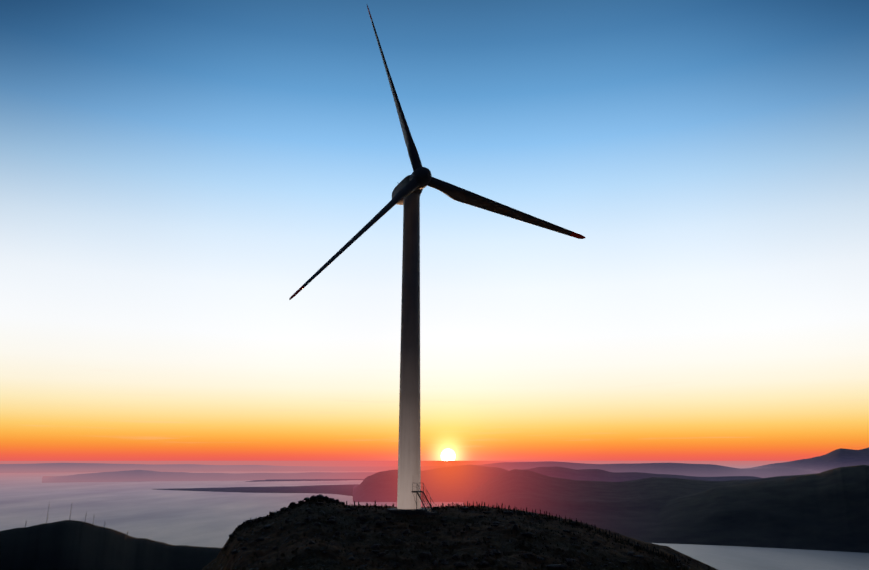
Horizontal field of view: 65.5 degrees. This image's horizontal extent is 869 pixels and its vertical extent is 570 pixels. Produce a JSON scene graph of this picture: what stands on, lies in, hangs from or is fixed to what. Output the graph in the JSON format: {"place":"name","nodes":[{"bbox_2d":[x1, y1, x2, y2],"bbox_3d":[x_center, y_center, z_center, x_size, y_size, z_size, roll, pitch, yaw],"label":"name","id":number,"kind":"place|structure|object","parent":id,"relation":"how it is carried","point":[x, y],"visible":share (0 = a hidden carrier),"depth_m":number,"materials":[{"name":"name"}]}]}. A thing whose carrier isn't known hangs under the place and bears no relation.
{"place":"outdoors","nodes":[
{"label":"outdoors","id":0,"kind":"place"},
{"bbox_2d":[0,447,868,569],"bbox_3d":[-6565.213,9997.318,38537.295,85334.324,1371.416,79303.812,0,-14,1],"label":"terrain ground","id":1,"kind":"structure","parent":0,"point":[819,503],"depth_m":6108.38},
{"bbox_2d":[25,501,128,534],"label":"wind turbines","id":2,"kind":"object","parent":1,"relation":"on","point":[70,517],"visible":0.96,"depth_m":1016.08,"materials":[{"name":"metal"}]},
{"bbox_2d":[289,5,585,514],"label":"wind turbine","id":3,"kind":"object","parent":1,"relation":"on","point":[407,192],"visible":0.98,"depth_m":100.91,"materials":[{"name":"white paint"}]},
{"bbox_2d":[220,494,680,569],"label":"hilltop rocks","id":4,"kind":"object","parent":1,"relation":"on","point":[426,555],"visible":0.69,"depth_m":81.56,"materials":[{"name":"black stone"}]},
{"bbox_2d":[216,498,709,569],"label":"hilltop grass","id":5,"kind":"structure","parent":1,"relation":"on","point":[522,556],"depth_m":84.66,"materials":[{"name":"black plant"}]},
{"bbox_2d":[269,500,688,569],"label":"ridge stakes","id":6,"kind":"object","parent":1,"relation":"on","point":[540,515],"visible":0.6,"depth_m":94.60,"materials":[{"name":"brown wood"}]},
{"bbox_2d":[0,461,868,569],"bbox_3d":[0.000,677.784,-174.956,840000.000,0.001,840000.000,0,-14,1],"label":"sea water","id":7,"kind":"structure","parent":0,"point":[144,509],"depth_m":10389.11,"materials":[{"name":"grey liquid"}]},
{"bbox_2d":[0,0,868,460],"label":"sky","id":8,"kind":"structure","parent":0,"point":[173,173],"materials":[{"name":"blue"}]}
]}

